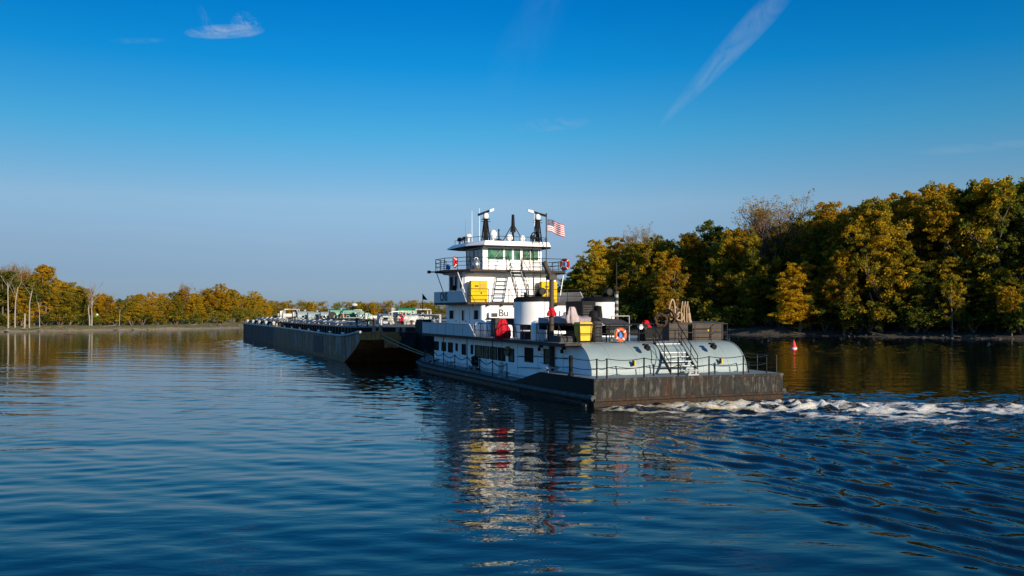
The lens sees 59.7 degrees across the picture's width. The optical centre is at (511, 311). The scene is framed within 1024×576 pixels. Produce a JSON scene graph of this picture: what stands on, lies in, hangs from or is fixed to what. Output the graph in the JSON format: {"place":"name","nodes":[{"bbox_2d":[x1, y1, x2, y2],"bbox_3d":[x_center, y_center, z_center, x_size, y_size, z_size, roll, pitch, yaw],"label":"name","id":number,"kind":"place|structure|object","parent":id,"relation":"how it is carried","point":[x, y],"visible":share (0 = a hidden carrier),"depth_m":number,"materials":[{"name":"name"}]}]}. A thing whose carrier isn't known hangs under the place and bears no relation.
{"place":"outdoors","nodes":[
{"label":"outdoors","id":0,"kind":"place"},
{"bbox_2d":[0,311,295,331],"bbox_3d":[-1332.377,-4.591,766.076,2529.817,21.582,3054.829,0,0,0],"label":"ground","id":1,"kind":"structure","parent":0,"point":[98,327],"depth_m":252.09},
{"bbox_2d":[0,271,23,322],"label":"maple tree","id":2,"kind":"object","parent":1,"relation":"on","point":[3,287],"visible":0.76,"depth_m":234.88,"materials":[{"name":"green plant"}]},
{"bbox_2d":[0,262,30,324],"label":"bare tree","id":3,"kind":"object","parent":1,"relation":"on","point":[12,269],"visible":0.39,"depth_m":240.52,"materials":[{"name":"beige plant"}]},
{"bbox_2d":[5,286,36,324],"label":"maple tree","id":4,"kind":"object","parent":1,"relation":"on","point":[23,307],"visible":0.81,"depth_m":235.93,"materials":[{"name":"yellow plant"}]},
{"bbox_2d":[17,278,51,324],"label":"maple tree","id":5,"kind":"object","parent":1,"relation":"on","point":[34,291],"visible":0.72,"depth_m":238.45,"materials":[{"name":"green plant"}]},
{"bbox_2d":[26,264,59,324],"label":"maple tree","id":6,"kind":"object","parent":1,"relation":"on","point":[46,273],"visible":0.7,"depth_m":241.96,"materials":[{"name":"yellow plant"}]},
{"bbox_2d":[44,280,73,324],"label":"maple tree","id":7,"kind":"object","parent":1,"relation":"on","point":[59,296],"visible":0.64,"depth_m":245.44,"materials":[{"name":"yellow plant"}]},
{"bbox_2d":[45,308,75,324],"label":"bank shrub","id":8,"kind":"object","parent":1,"relation":"on","point":[64,315],"visible":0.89,"depth_m":242.63,"materials":[{"name":"green plant"}]},
{"bbox_2d":[52,282,85,323],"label":"maple tree","id":9,"kind":"object","parent":1,"relation":"on","point":[69,286],"visible":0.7,"depth_m":247.99,"materials":[{"name":"yellow plant"}]},
{"bbox_2d":[71,288,92,323],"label":"maple tree","id":10,"kind":"object","parent":1,"relation":"on","point":[85,302],"visible":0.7,"depth_m":250.13,"materials":[{"name":"green plant"}]},
{"bbox_2d":[92,293,109,324],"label":"maple tree","id":11,"kind":"object","parent":1,"relation":"on","point":[99,300],"visible":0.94,"depth_m":254.84,"materials":[{"name":"yellow plant"}]},
{"bbox_2d":[101,297,116,324],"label":"maple tree","id":12,"kind":"object","parent":1,"relation":"on","point":[107,304],"visible":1,"depth_m":255.80,"materials":[{"name":"plant"}]},
{"bbox_2d":[120,295,140,323],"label":"maple tree","id":13,"kind":"object","parent":1,"relation":"on","point":[129,310],"visible":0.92,"depth_m":262.12,"materials":[{"name":"yellow plant"}]},
{"bbox_2d":[129,293,154,324],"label":"maple tree","id":14,"kind":"object","parent":1,"relation":"on","point":[140,297],"visible":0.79,"depth_m":264.88,"materials":[{"name":"yellow plant"}]},
{"bbox_2d":[142,292,160,323],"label":"maple tree","id":15,"kind":"object","parent":1,"relation":"on","point":[152,303],"visible":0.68,"depth_m":268.22,"materials":[{"name":"yellow plant"}]},
{"bbox_2d":[155,293,169,322],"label":"maple tree","id":16,"kind":"object","parent":1,"relation":"on","point":[161,306],"visible":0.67,"depth_m":272.96,"materials":[{"name":"yellow plant"}]},
{"bbox_2d":[164,291,184,322],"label":"maple tree","id":17,"kind":"object","parent":1,"relation":"on","point":[176,303],"visible":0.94,"depth_m":273.04,"materials":[{"name":"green plant"}]},
{"bbox_2d":[177,289,191,321],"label":"maple tree","id":18,"kind":"object","parent":1,"relation":"on","point":[182,297],"visible":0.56,"depth_m":281.60,"materials":[{"name":"plant"}]},
{"bbox_2d":[172,308,201,323],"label":"bank shrub","id":19,"kind":"object","parent":1,"relation":"on","point":[191,318],"visible":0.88,"depth_m":274.04,"materials":[{"name":"green plant"}]},
{"bbox_2d":[184,293,206,322],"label":"maple tree","id":20,"kind":"object","parent":1,"relation":"on","point":[195,304],"visible":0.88,"depth_m":283.22,"materials":[{"name":"yellow plant"}]},
{"bbox_2d":[197,288,215,318],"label":"maple tree","id":21,"kind":"object","parent":1,"relation":"on","point":[204,296],"visible":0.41,"depth_m":289.07,"materials":[{"name":"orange plant"}]},
{"bbox_2d":[204,283,235,321],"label":"maple tree","id":22,"kind":"object","parent":1,"relation":"on","point":[222,297],"visible":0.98,"depth_m":287.19,"materials":[{"name":"yellow plant"}]},
{"bbox_2d":[226,288,240,320],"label":"maple tree","id":23,"kind":"object","parent":1,"relation":"on","point":[234,302],"visible":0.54,"depth_m":312.26,"materials":[{"name":"yellow plant"}]},
{"bbox_2d":[246,291,265,319],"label":"maple tree","id":24,"kind":"object","parent":1,"relation":"on","point":[254,303],"visible":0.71,"depth_m":334.26,"materials":[{"name":"yellow plant"}]},
{"bbox_2d":[278,309,445,315],"bbox_3d":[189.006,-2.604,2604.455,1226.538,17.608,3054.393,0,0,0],"label":"ground","id":25,"kind":"structure","parent":0,"point":[419,311],"depth_m":1177.21,"materials":[{"name":"green plant"}]},
{"bbox_2d":[260,299,445,314],"bbox_3d":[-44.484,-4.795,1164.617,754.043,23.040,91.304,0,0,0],"label":"forest","id":26,"kind":"object","parent":25,"relation":"on","point":[373,308],"visible":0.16,"depth_m":1153.12,"materials":[{"name":"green plant"}]},
{"bbox_2d":[0,316,1023,575],"bbox_3d":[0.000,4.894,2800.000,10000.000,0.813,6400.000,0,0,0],"label":"water","id":27,"kind":"structure","parent":0,"point":[184,452],"depth_m":28.72,"materials":[{"name":"blue liquid"}]},
{"bbox_2d":[243,309,299,343],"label":"tank barge","id":28,"kind":"object","parent":27,"relation":"on","point":[261,330],"visible":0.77,"depth_m":151.61,"materials":[{"name":"metal"}]},
{"bbox_2d":[272,303,433,361],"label":"tank barge","id":29,"kind":"object","parent":27,"relation":"on","point":[352,335],"visible":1,"depth_m":97.02,"materials":[{"name":"metal"}]},
{"bbox_2d":[383,305,445,323],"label":"tank barge","id":30,"kind":"object","parent":27,"relation":"on","point":[436,318],"visible":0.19,"depth_m":128.31,"materials":[{"name":"metal"}]},
{"bbox_2d":[415,208,785,407],"bbox_3d":[2.215,-1.262,66.942,13.070,14.525,39.840,0,0,-23],"label":"towboat","id":31,"kind":"object","parent":27,"relation":"on","point":[511,282],"visible":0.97,"depth_m":56.60,"materials":[{"name":"paint"}]},
{"bbox_2d":[494,319,510,339],"bbox_3d":[-0.595,1.125,58.445,1.151,1.350,0.581,0,0,-22],"label":"red cover","id":32,"kind":"object","parent":31,"relation":"on","point":[500,334],"visible":0.91,"depth_m":58.24,"materials":[{"name":"fabric"}]},
{"bbox_2d":[547,219,564,236],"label":"stripe flag","id":33,"kind":"object","parent":31,"relation":"attached to","point":[554,227],"visible":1,"depth_m":72.30,"materials":[{"name":"fabric"}]},
{"bbox_2d":[538,310,598,340],"bbox_3d":[3.422,0.879,54.165,3.654,1.958,1.860,0,0,5],"label":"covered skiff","id":34,"kind":"object","parent":31,"relation":"on","point":[560,320],"visible":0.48,"depth_m":53.75,"materials":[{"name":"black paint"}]},
{"bbox_2d":[573,322,592,341],"bbox_3d":[4.075,1.170,51.333,0.860,1.159,0.915,0,0,-22],"label":"wheeled bin","id":35,"kind":"object","parent":31,"relation":"on","point":[585,329],"visible":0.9,"depth_m":51.01,"materials":[{"name":"yellow plastic"}]},
{"bbox_2d":[590,321,601,341],"bbox_3d":[4.912,1.134,52.083,0.721,1.232,0.713,0,0,-22],"label":"bin","id":36,"kind":"object","parent":31,"relation":"on","point":[598,329],"visible":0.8,"depth_m":51.79,"materials":[{"name":"grey metal"}]},
{"bbox_2d":[596,317,631,341],"bbox_3d":[6.057,1.025,52.990,1.870,1.450,1.000,0,0,-23],"label":"smoker grill","id":37,"kind":"object","parent":31,"relation":"on","point":[605,328],"visible":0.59,"depth_m":52.76,"materials":[{"name":"black paint"}]},
{"bbox_2d":[637,326,662,340],"bbox_3d":[8.328,1.300,53.818,1.280,0.900,0.890,0,0,-22],"label":"deck locker","id":38,"kind":"object","parent":31,"relation":"on","point":[649,333],"visible":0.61,"depth_m":53.48,"materials":[{"name":"grey metal"}]},
{"bbox_2d":[660,321,688,340],"bbox_3d":[10.035,1.150,55.120,1.430,1.200,0.990,0,0,-22],"label":"deck locker","id":39,"kind":"object","parent":31,"relation":"on","point":[669,331],"visible":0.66,"depth_m":54.68,"materials":[{"name":"grey metal"}]},
{"bbox_2d":[671,302,684,321],"bbox_3d":[10.183,0.581,55.024,1.054,2.339,0.100,0,0,-23],"label":"rope post","id":40,"kind":"object","parent":31,"relation":"on","point":[677,307],"visible":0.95,"depth_m":54.98,"materials":[{"name":"metal"}]},
{"bbox_2d":[680,301,691,325],"bbox_3d":[10.768,0.106,55.039,0.879,1.542,0.260,0,0,-22],"label":"hanging rope","id":41,"kind":"object","parent":40,"relation":"hanging from","point":[688,317],"visible":1,"depth_m":54.99,"materials":[{"name":"beige fabric"}]},
{"bbox_2d":[685,321,721,339],"bbox_3d":[11.950,1.165,55.724,2.330,1.170,1.040,0,0,-23],"label":"deck locker","id":42,"kind":"object","parent":31,"relation":"on","point":[706,328],"visible":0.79,"depth_m":55.26,"materials":[{"name":"grey metal"}]},
{"bbox_2d":[0,0,1023,308],"label":"sky","id":43,"kind":"structure","parent":0,"point":[331,151],"materials":[{"name":"blue"}]},
{"bbox_2d":[630,320,1023,339],"bbox_3d":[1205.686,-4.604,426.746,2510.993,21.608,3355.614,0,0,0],"label":"ground","id":44,"kind":"structure","parent":0,"point":[817,329],"depth_m":184.13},
{"bbox_2d":[556,270,582,292],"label":"understory tree","id":45,"kind":"object","parent":44,"relation":"on","point":[574,287],"visible":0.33,"depth_m":235.80,"materials":[{"name":"green plant"}]},
{"bbox_2d":[570,239,618,296],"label":"maple tree","id":46,"kind":"object","parent":44,"relation":"on","point":[600,267],"visible":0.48,"depth_m":230.88,"materials":[{"name":"yellow plant"}]},
{"bbox_2d":[578,274,614,296],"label":"understory tree","id":47,"kind":"object","parent":44,"relation":"on","point":[598,288],"visible":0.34,"depth_m":227.67,"materials":[{"name":"green plant"}]},
{"bbox_2d":[581,236,631,295],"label":"maple tree","id":48,"kind":"object","parent":44,"relation":"on","point":[615,251],"visible":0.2,"depth_m":237.19,"materials":[{"name":"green plant"}]},
{"bbox_2d":[613,273,643,323],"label":"understory tree","id":49,"kind":"object","parent":44,"relation":"on","point":[633,289],"visible":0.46,"depth_m":221.99,"materials":[{"name":"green plant"}]},
{"bbox_2d":[609,241,651,322],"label":"maple tree","id":50,"kind":"object","parent":44,"relation":"on","point":[635,250],"visible":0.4,"depth_m":226.17,"materials":[{"name":"green plant"}]},
{"bbox_2d":[619,300,652,327],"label":"bank shrub","id":51,"kind":"object","parent":44,"relation":"on","point":[632,311],"visible":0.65,"depth_m":215.93,"materials":[{"name":"green plant"}]},
{"bbox_2d":[618,222,654,257],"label":"bare tree","id":52,"kind":"object","parent":44,"relation":"on","point":[636,237],"visible":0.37,"depth_m":233.54,"materials":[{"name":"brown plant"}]},
{"bbox_2d":[636,298,657,325],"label":"bank shrub","id":53,"kind":"object","parent":44,"relation":"on","point":[650,307],"visible":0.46,"depth_m":216.62,"materials":[{"name":"green plant"}]},
{"bbox_2d":[630,234,672,304],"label":"maple tree","id":54,"kind":"object","parent":44,"relation":"on","point":[651,252],"visible":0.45,"depth_m":223.64,"materials":[{"name":"green plant"}]},
{"bbox_2d":[648,257,690,321],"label":"young maple","id":55,"kind":"object","parent":44,"relation":"on","point":[667,295],"visible":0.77,"depth_m":209.41,"materials":[{"name":"green plant"}]},
{"bbox_2d":[651,249,689,286],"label":"maple tree","id":56,"kind":"object","parent":44,"relation":"on","point":[665,254],"visible":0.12,"depth_m":219.67,"materials":[{"name":"yellow plant"}]},
{"bbox_2d":[638,258,709,301],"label":"understory tree","id":57,"kind":"object","parent":44,"relation":"on","point":[686,265],"visible":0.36,"depth_m":214.34,"materials":[{"name":"green plant"}]},
{"bbox_2d":[664,231,710,297],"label":"maple tree","id":58,"kind":"object","parent":44,"relation":"on","point":[688,249],"visible":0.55,"depth_m":217.08,"materials":[{"name":"green plant"}]},
{"bbox_2d":[672,295,715,320],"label":"bank shrub","id":59,"kind":"object","parent":44,"relation":"on","point":[693,310],"visible":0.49,"depth_m":207.38,"materials":[{"name":"green plant"}]},
{"bbox_2d":[683,276,717,310],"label":"understory tree","id":60,"kind":"object","parent":44,"relation":"on","point":[696,290],"visible":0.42,"depth_m":211.47,"materials":[{"name":"green plant"}]},
{"bbox_2d":[680,219,724,280],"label":"maple tree","id":61,"kind":"object","parent":44,"relation":"on","point":[712,234],"visible":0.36,"depth_m":218.41,"materials":[{"name":"green plant"}]},
{"bbox_2d":[690,298,737,325],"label":"bank shrub","id":62,"kind":"object","parent":44,"relation":"on","point":[717,316],"visible":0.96,"depth_m":201.09,"materials":[{"name":"green plant"}]},
{"bbox_2d":[708,227,747,324],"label":"maple tree","id":63,"kind":"object","parent":44,"relation":"on","point":[730,247],"visible":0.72,"depth_m":206.68,"materials":[{"name":"green plant"}]},
{"bbox_2d":[699,257,756,320],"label":"understory tree","id":64,"kind":"object","parent":44,"relation":"on","point":[719,284],"visible":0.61,"depth_m":206.31,"materials":[{"name":"green plant"}]},
{"bbox_2d":[733,302,756,326],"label":"bank shrub","id":65,"kind":"object","parent":44,"relation":"on","point":[747,317],"visible":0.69,"depth_m":197.90,"materials":[{"name":"green plant"}]},
{"bbox_2d":[733,302,761,326],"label":"bank shrub","id":66,"kind":"object","parent":44,"relation":"on","point":[741,309],"visible":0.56,"depth_m":198.50,"materials":[{"name":"green plant"}]},
{"bbox_2d":[731,233,782,325],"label":"maple tree","id":67,"kind":"object","parent":44,"relation":"on","point":[752,258],"visible":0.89,"depth_m":200.00,"materials":[{"name":"green plant"}]},
{"bbox_2d":[731,194,791,323],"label":"bare tree","id":68,"kind":"object","parent":44,"relation":"on","point":[761,233],"visible":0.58,"depth_m":205.94,"materials":[{"name":"brown plant"}]},
{"bbox_2d":[734,256,789,324],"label":"understory tree","id":69,"kind":"object","parent":44,"relation":"on","point":[774,271],"visible":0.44,"depth_m":200.72,"materials":[{"name":"green plant"}]},
{"bbox_2d":[735,188,819,303],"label":"bare tree","id":70,"kind":"object","parent":44,"relation":"on","point":[792,215],"visible":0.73,"depth_m":205.41,"materials":[{"name":"brown plant"}]},
{"bbox_2d":[761,229,797,300],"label":"maple tree","id":71,"kind":"object","parent":44,"relation":"on","point":[773,248],"visible":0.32,"depth_m":206.61,"materials":[{"name":"green plant"}]},
{"bbox_2d":[766,261,831,332],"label":"young maple","id":72,"kind":"object","parent":44,"relation":"on","point":[793,302],"visible":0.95,"depth_m":188.36,"materials":[{"name":"yellow plant"}]},
{"bbox_2d":[774,217,825,321],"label":"maple tree","id":73,"kind":"object","parent":44,"relation":"on","point":[792,249],"visible":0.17,"depth_m":202.28,"materials":[{"name":"green plant"}]},
{"bbox_2d":[792,201,854,323],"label":"maple tree","id":74,"kind":"object","parent":44,"relation":"on","point":[822,233],"visible":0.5,"depth_m":197.08,"materials":[{"name":"green plant"}]},
{"bbox_2d":[803,297,846,330],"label":"bank shrub","id":75,"kind":"object","parent":44,"relation":"on","point":[821,313],"visible":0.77,"depth_m":186.27,"materials":[{"name":"green plant"}]},
{"bbox_2d":[633,326,1023,339],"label":"shore debris","id":76,"kind":"object","parent":44,"relation":"on","point":[874,333],"visible":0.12,"depth_m":176.47,"materials":[{"name":"stone"}]},
{"bbox_2d":[811,262,864,322],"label":"understory tree","id":77,"kind":"object","parent":44,"relation":"on","point":[822,297],"visible":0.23,"depth_m":187.44,"materials":[{"name":"green plant"}]},
{"bbox_2d":[821,249,866,334],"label":"young maple","id":78,"kind":"object","parent":44,"relation":"on","point":[838,274],"visible":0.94,"depth_m":182.87,"materials":[{"name":"green plant"}]},
{"bbox_2d":[828,303,866,331],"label":"bank shrub","id":79,"kind":"object","parent":44,"relation":"on","point":[844,316],"visible":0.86,"depth_m":181.16,"materials":[{"name":"green plant"}]},
{"bbox_2d":[816,207,882,306],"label":"maple tree","id":80,"kind":"object","parent":44,"relation":"on","point":[842,216],"visible":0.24,"depth_m":189.05,"materials":[{"name":"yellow plant"}]},
{"bbox_2d":[833,301,877,331],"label":"bank shrub","id":81,"kind":"object","parent":44,"relation":"on","point":[863,323],"visible":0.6,"depth_m":181.47,"materials":[{"name":"green plant"}]},
{"bbox_2d":[829,265,890,326],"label":"understory tree","id":82,"kind":"object","parent":44,"relation":"on","point":[863,296],"visible":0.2,"depth_m":185.21,"materials":[{"name":"green plant"}]},
{"bbox_2d":[851,300,889,332],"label":"bank shrub","id":83,"kind":"object","parent":44,"relation":"on","point":[877,305],"visible":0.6,"depth_m":179.27,"materials":[{"name":"green plant"}]},
{"bbox_2d":[836,196,923,331],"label":"maple tree","id":84,"kind":"object","parent":44,"relation":"on","point":[884,239],"visible":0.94,"depth_m":179.74,"materials":[{"name":"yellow plant"}]},
{"bbox_2d":[867,301,901,332],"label":"bank shrub","id":85,"kind":"object","parent":44,"relation":"on","point":[882,313],"visible":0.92,"depth_m":177.47,"materials":[{"name":"green plant"}]},
{"bbox_2d":[858,250,927,326],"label":"understory tree","id":86,"kind":"object","parent":44,"relation":"on","point":[894,271],"visible":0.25,"depth_m":181.38,"materials":[{"name":"green plant"}]},
{"bbox_2d":[877,190,943,296],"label":"maple tree","id":87,"kind":"object","parent":44,"relation":"on","point":[901,207],"visible":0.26,"depth_m":185.99,"materials":[{"name":"green plant"}]},
{"bbox_2d":[888,304,942,332],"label":"bank shrub","id":88,"kind":"object","parent":44,"relation":"on","point":[920,317],"visible":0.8,"depth_m":173.31,"materials":[{"name":"green plant"}]},
{"bbox_2d":[887,259,945,329],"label":"understory tree","id":89,"kind":"object","parent":44,"relation":"on","point":[922,265],"visible":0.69,"depth_m":176.29,"materials":[{"name":"green plant"}]},
{"bbox_2d":[893,300,947,331],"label":"bank shrub","id":90,"kind":"object","parent":44,"relation":"on","point":[939,324],"visible":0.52,"depth_m":174.40,"materials":[{"name":"green plant"}]},
{"bbox_2d":[913,256,974,327],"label":"understory tree","id":91,"kind":"object","parent":44,"relation":"on","point":[949,260],"visible":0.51,"depth_m":175.41,"materials":[{"name":"green plant"}]},
{"bbox_2d":[915,180,986,279],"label":"maple tree","id":92,"kind":"object","parent":44,"relation":"on","point":[940,207],"visible":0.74,"depth_m":177.68,"materials":[{"name":"green plant"}]},
{"bbox_2d":[935,273,967,334],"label":"young maple","id":93,"kind":"object","parent":44,"relation":"on","point":[955,308],"visible":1,"depth_m":170.65,"materials":[{"name":"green plant"}]},
{"bbox_2d":[929,308,976,331],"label":"bank shrub","id":94,"kind":"object","parent":44,"relation":"on","point":[943,316],"visible":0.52,"depth_m":172.77,"materials":[{"name":"green plant"}]},
{"bbox_2d":[949,258,995,327],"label":"understory tree","id":95,"kind":"object","parent":44,"relation":"on","point":[967,270],"visible":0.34,"depth_m":172.98,"materials":[{"name":"green plant"}]},
{"bbox_2d":[957,311,991,332],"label":"bank shrub","id":96,"kind":"object","parent":44,"relation":"on","point":[967,318],"visible":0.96,"depth_m":169.32,"materials":[{"name":"green plant"}]},
{"bbox_2d":[939,175,1023,328],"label":"maple tree","id":97,"kind":"object","parent":44,"relation":"on","point":[1002,198],"visible":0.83,"depth_m":171.06,"materials":[{"name":"green plant"}]},
{"bbox_2d":[942,179,1020,277],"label":"maple tree","id":98,"kind":"object","parent":44,"relation":"on","point":[973,204],"visible":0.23,"depth_m":176.09,"materials":[{"name":"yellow plant"}]},
{"bbox_2d":[958,291,1020,329],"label":"bank shrub","id":99,"kind":"object","parent":44,"relation":"on","point":[976,308],"visible":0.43,"depth_m":169.94,"materials":[{"name":"green plant"}]},
{"bbox_2d":[962,270,1023,330],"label":"understory tree","id":100,"kind":"object","parent":44,"relation":"on","point":[992,314],"visible":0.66,"depth_m":168.72,"materials":[{"name":"green plant"}]},
{"bbox_2d":[987,177,1023,274],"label":"maple tree","id":101,"kind":"object","parent":44,"relation":"on","point":[1008,266],"visible":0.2,"depth_m":173.97,"materials":[{"name":"green plant"}]},
{"bbox_2d":[991,259,1023,329],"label":"understory tree","id":102,"kind":"object","parent":44,"relation":"on","point":[1019,270],"visible":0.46,"depth_m":166.21,"materials":[{"name":"green plant"}]},
{"bbox_2d":[995,286,1023,335],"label":"young maple","id":103,"kind":"object","parent":44,"relation":"on","point":[1009,305],"visible":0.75,"depth_m":163.85,"materials":[{"name":"yellow plant"}]},
{"bbox_2d":[1000,307,1023,333],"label":"bank shrub","id":104,"kind":"object","parent":44,"relation":"on","point":[1010,323],"visible":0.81,"depth_m":163.66,"materials":[{"name":"green plant"}]},
{"bbox_2d":[1002,300,1023,327],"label":"bank shrub","id":105,"kind":"object","parent":44,"relation":"on","point":[1020,321],"visible":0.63,"depth_m":161.97,"materials":[{"name":"green plant"}]},
{"bbox_3d":[4.247,1.169,52.565,0.721,1.162,0.713,0,0,-23],"label":"drum","id":106,"kind":"object","parent":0,"visible":0},
{"bbox_2d":[565,307,579,322],"bbox_3d":[3.543,0.175,52.695,0.898,0.950,0.580,0,0,-23],"label":"folded sheet","id":107,"kind":"object","parent":106,"relation":"on","point":[572,316],"visible":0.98,"depth_m":52.52,"materials":[{"name":"white fabric"}]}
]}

